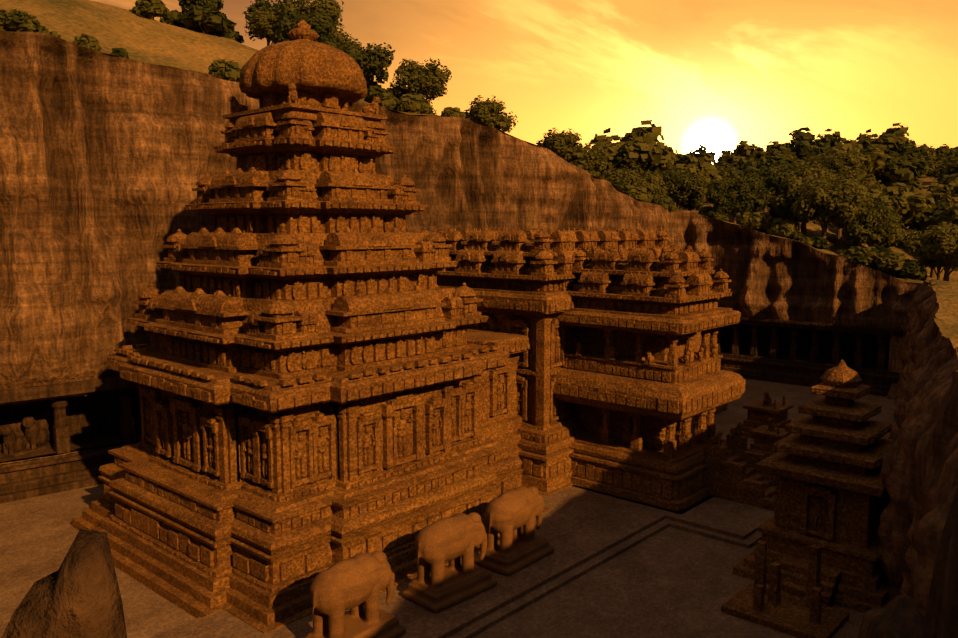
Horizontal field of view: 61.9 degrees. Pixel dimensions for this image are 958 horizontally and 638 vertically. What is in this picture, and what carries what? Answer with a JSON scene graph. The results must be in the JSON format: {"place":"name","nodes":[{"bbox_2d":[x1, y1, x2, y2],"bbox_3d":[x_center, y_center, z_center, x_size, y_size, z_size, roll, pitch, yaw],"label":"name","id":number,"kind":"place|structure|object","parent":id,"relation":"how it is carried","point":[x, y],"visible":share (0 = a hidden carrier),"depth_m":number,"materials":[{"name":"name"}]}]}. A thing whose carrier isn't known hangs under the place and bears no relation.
{"place":"outdoors","nodes":[
{"label":"outdoors","id":0,"kind":"place"},
{"bbox_2d":[2,529,126,637],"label":"foreground rock","id":1,"kind":"object","parent":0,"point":[77,594],"visible":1,"depth_m":3.44,"materials":[{"name":"brown stone"}]},
{"bbox_2d":[0,378,896,637],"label":"court floor","id":2,"kind":"structure","parent":0,"point":[669,582],"depth_m":41.22,"materials":[{"name":"stone"}]},
{"bbox_2d":[72,84,549,633],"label":"temple tower","id":3,"kind":"structure","parent":2,"relation":"on","point":[308,366],"depth_m":42.34,"materials":[{"name":"brown stone"}]},
{"bbox_2d":[239,19,367,101],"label":"temple dome","id":4,"kind":"structure","parent":3,"relation":"on","point":[302,60],"depth_m":44.34,"materials":[{"name":"stone"}]},
{"bbox_2d":[0,316,902,503],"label":"cliff galleries","id":5,"kind":"object","parent":2,"relation":"on","point":[104,412],"visible":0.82,"depth_m":61.04,"materials":[{"name":"brown stone"}]},
{"bbox_2d":[146,485,773,637],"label":"temple platform kerb","id":6,"kind":"structure","parent":2,"relation":"on","point":[583,531],"depth_m":44.04,"materials":[{"name":"stone"}]},
{"bbox_2d":[304,551,405,637],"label":"elephant statue","id":7,"kind":"object","parent":6,"relation":"on","point":[356,584],"visible":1,"depth_m":33.60,"materials":[{"name":"stone"}]},
{"bbox_2d":[402,512,496,612],"bbox_3d":[-1.298,11.537,39.357,2.683,3.838,4.677,6,9,42],"label":"elephant statue","id":8,"kind":"object","parent":6,"relation":"on","point":[454,540],"visible":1,"depth_m":38.37,"materials":[{"name":"stone"}]},
{"bbox_2d":[474,486,553,575],"bbox_3d":[2.027,11.083,43.341,2.610,3.838,4.653,6,9,42],"label":"elephant statue","id":9,"kind":"object","parent":6,"relation":"on","point":[515,548],"visible":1,"depth_m":42.24,"materials":[{"name":"stone"}]},
{"bbox_2d":[420,228,726,495],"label":"temple building","id":10,"kind":"structure","parent":2,"relation":"on","point":[511,278],"depth_m":56.09,"materials":[{"name":"brown stone"}]},
{"bbox_2d":[553,245,775,514],"bbox_3d":[12.999,3.526,55.174,16.700,17.076,9.600,6,9,42],"label":"temple porch","id":11,"kind":"object","parent":2,"relation":"on","point":[639,382],"visible":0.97,"depth_m":53.35,"materials":[{"name":"brown stone"}]},
{"bbox_2d":[741,391,792,458],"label":"small shrine","id":12,"kind":"object","parent":2,"relation":"on","point":[766,421],"visible":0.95,"depth_m":69.71,"materials":[{"name":"stone"}]},
{"bbox_2d":[721,359,892,637],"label":"side shrine","id":13,"kind":"object","parent":2,"relation":"on","point":[811,560],"visible":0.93,"depth_m":39.90,"materials":[{"name":"stone"}]},
{"bbox_2d":[857,486,957,637],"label":"foreground rock","id":14,"kind":"object","parent":2,"relation":"on","point":[901,616],"visible":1,"depth_m":7.45,"materials":[{"name":"brown stone"}]},
{"bbox_2d":[0,0,957,356],"bbox_3d":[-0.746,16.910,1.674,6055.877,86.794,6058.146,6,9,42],"label":"hill","id":15,"kind":"structure","parent":0,"point":[134,36],"depth_m":72.10,"materials":[{"name":"plant"}]},
{"bbox_2d":[0,9,29,31],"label":"rim scrub","id":16,"kind":"object","parent":15,"relation":"on","point":[13,18],"visible":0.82,"depth_m":53.95,"materials":[{"name":"green plant"}]},
{"bbox_2d":[9,11,48,32],"bbox_3d":[-31.370,-20.027,55.359,2.679,2.469,2.592,0,7,-1],"label":"rim scrub","id":17,"kind":"object","parent":15,"relation":"on","point":[34,25],"visible":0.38,"depth_m":55.02,"materials":[{"name":"green plant"}]},
{"bbox_2d":[72,33,101,51],"bbox_3d":[-28.520,-19.570,57.644,2.135,2.118,2.150,2,4,-11],"label":"rim scrub","id":18,"kind":"object","parent":15,"relation":"on","point":[87,41],"visible":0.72,"depth_m":57.38,"materials":[{"name":"green plant"}]},
{"bbox_2d":[110,48,128,58],"bbox_3d":[-27.232,-19.548,60.188,1.712,1.817,1.908,2,5,-14],"label":"rim scrub","id":19,"kind":"object","parent":15,"relation":"on","point":[121,52],"visible":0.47,"depth_m":59.62,"materials":[{"name":"green plant"}]},
{"bbox_2d":[129,0,168,19],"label":"bush","id":20,"kind":"object","parent":15,"relation":"on","point":[150,9],"visible":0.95,"depth_m":78.44,"materials":[{"name":"green plant"}]},
{"bbox_2d":[159,10,185,27],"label":"bush","id":21,"kind":"object","parent":15,"relation":"on","point":[174,17],"visible":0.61,"depth_m":87.03,"materials":[{"name":"green plant"}]},
{"bbox_2d":[178,0,223,12],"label":"tree","id":22,"kind":"object","parent":15,"relation":"on","point":[184,5],"visible":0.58,"depth_m":83.51,"materials":[{"name":"green plant"}]},
{"bbox_2d":[181,3,236,35],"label":"bush","id":23,"kind":"object","parent":15,"relation":"on","point":[207,20],"visible":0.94,"depth_m":82.23,"materials":[{"name":"green plant"}]},
{"bbox_2d":[208,59,240,81],"bbox_3d":[-20.358,-19.622,64.601,3.303,2.730,3.662,-3,8,1],"label":"rim scrub","id":24,"kind":"object","parent":15,"relation":"on","point":[227,70],"visible":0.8,"depth_m":63.63,"materials":[{"name":"green plant"}]},
{"bbox_2d":[220,31,244,42],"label":"bush","id":25,"kind":"object","parent":15,"relation":"on","point":[236,36],"visible":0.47,"depth_m":90.84,"materials":[{"name":"green plant"}]},
{"bbox_2d":[248,7,286,45],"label":"ridge tree","id":26,"kind":"object","parent":15,"relation":"on","point":[261,25],"visible":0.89,"depth_m":85.85,"materials":[{"name":"green plant"}]},
{"bbox_2d":[242,0,294,43],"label":"ridge tree","id":27,"kind":"object","parent":15,"relation":"on","point":[265,5],"visible":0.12,"depth_m":88.02,"materials":[{"name":"green plant"}]},
{"bbox_2d":[272,9,341,49],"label":"ridge tree","id":28,"kind":"object","parent":15,"relation":"on","point":[321,24],"visible":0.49,"depth_m":79.44,"materials":[{"name":"green plant"}]},
{"bbox_2d":[275,0,349,48],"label":"ridge tree","id":29,"kind":"object","parent":15,"relation":"on","point":[332,7],"visible":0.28,"depth_m":83.41,"materials":[{"name":"green plant"}]},
{"bbox_2d":[338,32,361,50],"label":"ridge tree","id":30,"kind":"object","parent":15,"relation":"on","point":[356,45],"visible":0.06,"depth_m":93.09,"materials":[{"name":"green plant"}]},
{"bbox_2d":[341,42,394,100],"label":"ridge tree","id":31,"kind":"object","parent":15,"relation":"on","point":[373,62],"visible":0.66,"depth_m":78.72,"materials":[{"name":"green plant"}]},
{"bbox_2d":[364,81,381,99],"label":"bush","id":32,"kind":"object","parent":15,"relation":"on","point":[373,86],"visible":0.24,"depth_m":80.94,"materials":[{"name":"green plant"}]},
{"bbox_2d":[364,88,398,102],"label":"bush","id":33,"kind":"object","parent":15,"relation":"on","point":[378,92],"visible":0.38,"depth_m":80.64,"materials":[{"name":"green plant"}]},
{"bbox_2d":[378,93,397,110],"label":"bush","id":34,"kind":"object","parent":15,"relation":"on","point":[387,100],"visible":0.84,"depth_m":77.23,"materials":[{"name":"green plant"}]},
{"bbox_2d":[396,93,430,113],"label":"rim scrub","id":35,"kind":"object","parent":15,"relation":"on","point":[416,103],"visible":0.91,"depth_m":76.33,"materials":[{"name":"green plant"}]},
{"bbox_2d":[388,58,451,100],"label":"ridge tree","id":36,"kind":"object","parent":15,"relation":"on","point":[429,82],"visible":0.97,"depth_m":82.58,"materials":[{"name":"green plant"}]},
{"bbox_2d":[441,107,465,117],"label":"rim scrub","id":37,"kind":"object","parent":15,"relation":"on","point":[451,112],"visible":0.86,"depth_m":77.79,"materials":[{"name":"green plant"}]},
{"bbox_2d":[0,30,957,615],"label":"pit cliff walls","id":38,"kind":"structure","parent":15,"relation":"on","point":[106,162],"depth_m":57.28,"materials":[{"name":"brown stone"}]},
{"bbox_2d":[464,95,517,132],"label":"ridge tree","id":39,"kind":"object","parent":15,"relation":"on","point":[482,112],"visible":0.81,"depth_m":92.11,"materials":[{"name":"green plant"}]},
{"bbox_2d":[535,128,594,162],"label":"ridge tree","id":40,"kind":"object","parent":15,"relation":"on","point":[560,144],"visible":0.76,"depth_m":91.56,"materials":[{"name":"green plant"}]},
{"bbox_2d":[570,160,595,175],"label":"rim scrub","id":41,"kind":"object","parent":15,"relation":"on","point":[587,167],"visible":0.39,"depth_m":90.63,"materials":[{"name":"green plant"}]},
{"bbox_2d":[572,143,608,171],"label":"ridge tree","id":42,"kind":"object","parent":15,"relation":"on","point":[598,158],"visible":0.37,"depth_m":93.91,"materials":[{"name":"green plant"}]},
{"bbox_2d":[610,181,630,195],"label":"ridge bush","id":43,"kind":"object","parent":15,"relation":"on","point":[623,187],"visible":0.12,"depth_m":95.95,"materials":[{"name":"green plant"}]},
{"bbox_2d":[601,168,640,185],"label":"bush","id":44,"kind":"object","parent":15,"relation":"on","point":[627,177],"visible":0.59,"depth_m":100.24,"materials":[{"name":"green plant"}]},
{"bbox_2d":[602,152,648,178],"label":"tree","id":45,"kind":"object","parent":15,"relation":"on","point":[627,165],"visible":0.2,"depth_m":117.63,"materials":[{"name":"green plant"}]},
{"bbox_2d":[584,120,674,175],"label":"hill tree","id":46,"kind":"object","parent":15,"relation":"on","point":[645,147],"visible":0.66,"depth_m":119.42,"materials":[{"name":"green plant"}]},
{"bbox_2d":[625,185,653,201],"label":"rim scrub","id":47,"kind":"object","parent":15,"relation":"on","point":[639,193],"visible":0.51,"depth_m":97.90,"materials":[{"name":"green plant"}]},
{"bbox_2d":[635,172,667,197],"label":"ridge tree","id":48,"kind":"object","parent":15,"relation":"on","point":[654,184],"visible":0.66,"depth_m":104.48,"materials":[{"name":"green plant"}]},
{"bbox_2d":[647,194,663,203],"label":"rim scrub","id":49,"kind":"object","parent":15,"relation":"on","point":[657,199],"visible":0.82,"depth_m":98.54,"materials":[{"name":"green plant"}]},
{"bbox_2d":[638,168,679,179],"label":"ridge tree","id":50,"kind":"object","parent":15,"relation":"on","point":[643,173],"visible":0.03,"depth_m":116.27,"materials":[{"name":"green plant"}]},
{"bbox_2d":[657,197,675,211],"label":"rim scrub","id":51,"kind":"object","parent":15,"relation":"on","point":[668,203],"visible":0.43,"depth_m":99.86,"materials":[{"name":"green plant"}]},
{"bbox_2d":[660,168,708,209],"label":"tree","id":52,"kind":"object","parent":15,"relation":"on","point":[681,186],"visible":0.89,"depth_m":108.75,"materials":[{"name":"green plant"}]},
{"bbox_2d":[660,144,721,211],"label":"hill tree","id":53,"kind":"object","parent":15,"relation":"on","point":[701,162],"visible":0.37,"depth_m":126.80,"materials":[{"name":"green plant"}]},
{"bbox_2d":[675,196,706,210],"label":"bush","id":54,"kind":"object","parent":15,"relation":"on","point":[698,205],"visible":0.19,"depth_m":114.87,"materials":[{"name":"green plant"}]},
{"bbox_2d":[698,206,713,215],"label":"rim scrub","id":55,"kind":"object","parent":15,"relation":"on","point":[705,210],"visible":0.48,"depth_m":103.54,"materials":[{"name":"green plant"}]},
{"bbox_2d":[707,209,727,217],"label":"rim scrub","id":56,"kind":"object","parent":15,"relation":"on","point":[710,214],"visible":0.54,"depth_m":102.23,"materials":[{"name":"green plant"}]},
{"bbox_2d":[705,176,738,205],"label":"ridge tree","id":57,"kind":"object","parent":15,"relation":"on","point":[714,189],"visible":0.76,"depth_m":102.06,"materials":[{"name":"green plant"}]},
{"bbox_2d":[717,164,739,180],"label":"tree","id":58,"kind":"object","parent":15,"relation":"on","point":[730,173],"visible":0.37,"depth_m":141.63,"materials":[{"name":"green plant"}]},
{"bbox_2d":[712,188,754,223],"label":"ridge tree","id":59,"kind":"object","parent":15,"relation":"on","point":[734,209],"visible":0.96,"depth_m":101.34,"materials":[{"name":"green plant"}]},
{"bbox_2d":[718,140,767,167],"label":"hill tree","id":60,"kind":"object","parent":15,"relation":"on","point":[743,150],"visible":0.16,"depth_m":172.64,"materials":[{"name":"green plant"}]},
{"bbox_2d":[727,172,775,212],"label":"ridge tree","id":61,"kind":"object","parent":15,"relation":"on","point":[748,185],"visible":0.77,"depth_m":101.37,"materials":[{"name":"green plant"}]},
{"bbox_2d":[739,212,768,229],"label":"rim scrub","id":62,"kind":"object","parent":15,"relation":"on","point":[753,220],"visible":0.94,"depth_m":98.64,"materials":[{"name":"green plant"}]},
{"bbox_2d":[741,153,793,205],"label":"hill tree","id":63,"kind":"object","parent":15,"relation":"on","point":[778,158],"visible":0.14,"depth_m":144.96,"materials":[{"name":"green plant"}]},
{"bbox_2d":[739,149,799,169],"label":"hill tree","id":64,"kind":"object","parent":15,"relation":"on","point":[747,162],"visible":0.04,"depth_m":165.51,"materials":[{"name":"green plant"}]},
{"bbox_2d":[767,218,790,238],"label":"rim scrub","id":65,"kind":"object","parent":15,"relation":"on","point":[776,225],"visible":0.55,"depth_m":96.53,"materials":[{"name":"green plant"}]},
{"bbox_2d":[750,161,808,208],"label":"tree","id":66,"kind":"object","parent":15,"relation":"on","point":[772,182],"visible":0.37,"depth_m":105.45,"materials":[{"name":"green plant"}]},
{"bbox_2d":[765,141,797,161],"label":"tree","id":67,"kind":"object","parent":15,"relation":"on","point":[781,147],"visible":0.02,"depth_m":188.57,"materials":[{"name":"green plant"}]},
{"bbox_2d":[776,223,795,237],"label":"rim scrub","id":68,"kind":"object","parent":15,"relation":"on","point":[786,230],"visible":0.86,"depth_m":95.39,"materials":[{"name":"green plant"}]},
{"bbox_2d":[769,171,816,240],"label":"tree","id":69,"kind":"object","parent":15,"relation":"on","point":[792,188],"visible":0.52,"depth_m":101.39,"materials":[{"name":"green plant"}]},
{"bbox_2d":[789,231,804,240],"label":"rim scrub","id":70,"kind":"object","parent":15,"relation":"on","point":[797,235],"visible":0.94,"depth_m":94.84,"materials":[{"name":"green plant"}]},
{"bbox_2d":[779,161,830,233],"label":"tree","id":71,"kind":"object","parent":15,"relation":"on","point":[817,171],"visible":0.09,"depth_m":104.94,"materials":[{"name":"green plant"}]},
{"bbox_2d":[809,237,828,249],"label":"rim scrub","id":72,"kind":"object","parent":15,"relation":"on","point":[820,242],"visible":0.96,"depth_m":93.67,"materials":[{"name":"green plant"}]},
{"bbox_2d":[788,127,861,160],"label":"tree","id":73,"kind":"object","parent":15,"relation":"on","point":[807,144],"visible":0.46,"depth_m":191.79,"materials":[{"name":"green plant"}]},
{"bbox_2d":[803,155,847,179],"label":"tree","id":74,"kind":"object","parent":15,"relation":"on","point":[833,165],"visible":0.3,"depth_m":137.07,"materials":[{"name":"green plant"}]},
{"bbox_2d":[790,174,869,238],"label":"tree","id":75,"kind":"object","parent":15,"relation":"on","point":[837,200],"visible":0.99,"depth_m":93.33,"materials":[{"name":"green plant"}]},
{"bbox_2d":[812,150,865,180],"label":"tree","id":76,"kind":"object","parent":15,"relation":"on","point":[851,164],"visible":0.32,"depth_m":138.66,"materials":[{"name":"green plant"}]},
{"bbox_2d":[811,139,886,177],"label":"tree","id":77,"kind":"object","parent":15,"relation":"on","point":[872,161],"visible":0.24,"depth_m":144.28,"materials":[{"name":"green plant"}]},
{"bbox_2d":[833,176,873,247],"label":"tree","id":78,"kind":"object","parent":15,"relation":"on","point":[840,227],"visible":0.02,"depth_m":102.37,"materials":[{"name":"green plant"}]},
{"bbox_2d":[842,246,869,265],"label":"rim scrub","id":79,"kind":"object","parent":15,"relation":"on","point":[856,254],"visible":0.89,"depth_m":89.57,"materials":[{"name":"green plant"}]},
{"bbox_2d":[855,174,875,185],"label":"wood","id":80,"kind":"object","parent":15,"relation":"on","point":[869,179],"visible":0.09,"depth_m":141.03,"materials":[{"name":"green plant"}]},
{"bbox_2d":[842,204,904,248],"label":"tree","id":81,"kind":"object","parent":15,"relation":"on","point":[868,227],"visible":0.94,"depth_m":93.24,"materials":[{"name":"green plant"}]},
{"bbox_2d":[864,180,883,188],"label":"tree","id":82,"kind":"object","parent":15,"relation":"on","point":[876,186],"visible":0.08,"depth_m":131.04,"materials":[{"name":"green plant"}]},
{"bbox_2d":[856,250,901,270],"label":"rim scrub","id":83,"kind":"object","parent":15,"relation":"on","point":[883,259],"visible":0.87,"depth_m":88.29,"materials":[{"name":"green plant"}]},
{"bbox_2d":[863,219,903,249],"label":"tree","id":84,"kind":"object","parent":15,"relation":"on","point":[888,245],"visible":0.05,"depth_m":99.22,"materials":[{"name":"green plant"}]},
{"bbox_2d":[856,123,916,151],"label":"tree","id":85,"kind":"object","parent":15,"relation":"on","point":[894,139],"visible":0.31,"depth_m":197.35,"materials":[{"name":"green plant"}]},
{"bbox_2d":[873,197,901,225],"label":"tree","id":86,"kind":"object","parent":15,"relation":"on","point":[880,205],"visible":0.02,"depth_m":103.52,"materials":[{"name":"green plant"}]},
{"bbox_2d":[860,144,917,183],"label":"tree","id":87,"kind":"object","parent":15,"relation":"on","point":[901,170],"visible":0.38,"depth_m":155.51,"materials":[{"name":"green plant"}]},
{"bbox_2d":[876,252,909,271],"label":"rim scrub","id":88,"kind":"object","parent":15,"relation":"on","point":[899,265],"visible":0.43,"depth_m":87.76,"materials":[{"name":"green plant"}]},
{"bbox_2d":[878,174,922,192],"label":"tree","id":89,"kind":"object","parent":15,"relation":"on","point":[913,185],"visible":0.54,"depth_m":155.87,"materials":[{"name":"green plant"}]},
{"bbox_2d":[867,183,934,225],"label":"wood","id":90,"kind":"object","parent":15,"relation":"on","point":[907,205],"visible":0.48,"depth_m":110.03,"materials":[{"name":"green plant"}]},
{"bbox_2d":[882,261,920,277],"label":"rim scrub","id":91,"kind":"object","parent":15,"relation":"on","point":[910,268],"visible":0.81,"depth_m":87.22,"materials":[{"name":"green plant"}]},
{"bbox_2d":[876,143,928,180],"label":"tree","id":92,"kind":"object","parent":15,"relation":"on","point":[913,151],"visible":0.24,"depth_m":156.54,"materials":[{"name":"green plant"}]},
{"bbox_2d":[905,259,926,280],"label":"rim scrub","id":93,"kind":"object","parent":15,"relation":"on","point":[923,273],"visible":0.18,"depth_m":87.94,"materials":[{"name":"green plant"}]},
{"bbox_2d":[901,194,948,234],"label":"tree","id":94,"kind":"object","parent":15,"relation":"on","point":[913,223],"visible":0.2,"depth_m":115.11,"materials":[{"name":"green plant"}]},
{"bbox_2d":[918,144,935,158],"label":"hill tree","id":95,"kind":"object","parent":15,"relation":"on","point":[926,151],"visible":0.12,"depth_m":219.91,"materials":[{"name":"green plant"}]},
{"bbox_2d":[903,223,957,277],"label":"tree","id":96,"kind":"object","parent":15,"relation":"on","point":[914,245],"visible":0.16,"depth_m":96.09,"materials":[{"name":"green plant"}]},
{"bbox_2d":[920,155,945,164],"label":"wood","id":97,"kind":"object","parent":15,"relation":"on","point":[930,159],"visible":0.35,"depth_m":216.81,"materials":[{"name":"green plant"}]},
{"bbox_2d":[925,163,945,177],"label":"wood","id":98,"kind":"object","parent":15,"relation":"on","point":[934,168],"visible":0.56,"depth_m":199.16,"materials":[{"name":"green plant"}]},
{"bbox_2d":[918,251,957,279],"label":"tree","id":99,"kind":"object","parent":15,"relation":"on","point":[930,263],"visible":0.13,"depth_m":93.26,"materials":[{"name":"green plant"}]},
{"bbox_2d":[919,222,957,280],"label":"tree","id":100,"kind":"object","parent":15,"relation":"on","point":[939,243],"visible":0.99,"depth_m":86.97,"materials":[{"name":"green plant"}]},
{"bbox_2d":[919,203,957,232],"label":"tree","id":101,"kind":"object","parent":15,"relation":"on","point":[942,213],"visible":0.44,"depth_m":111.01,"materials":[{"name":"green plant"}]},
{"bbox_2d":[930,144,952,157],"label":"hill tree","id":102,"kind":"object","parent":15,"relation":"on","point":[942,150],"visible":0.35,"depth_m":241.04,"materials":[{"name":"green plant"}]},
{"bbox_2d":[926,183,957,206],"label":"tree","id":103,"kind":"object","parent":15,"relation":"on","point":[948,193],"visible":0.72,"depth_m":141.21,"materials":[{"name":"green plant"}]},
{"bbox_2d":[933,173,957,185],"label":"tree","id":104,"kind":"object","parent":15,"relation":"on","point":[948,180],"visible":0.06,"depth_m":150.13,"materials":[{"name":"green plant"}]},
{"bbox_2d":[937,159,957,182],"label":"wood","id":105,"kind":"object","parent":15,"relation":"on","point":[951,167],"visible":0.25,"depth_m":167.24,"materials":[{"name":"green plant"}]},
{"bbox_2d":[938,155,957,176],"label":"tree","id":106,"kind":"object","parent":15,"relation":"on","point":[940,170],"visible":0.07,"depth_m":188.95,"materials":[{"name":"green plant"}]},
{"bbox_2d":[92,0,957,163],"label":"sky","id":107,"kind":"structure","parent":0,"point":[717,75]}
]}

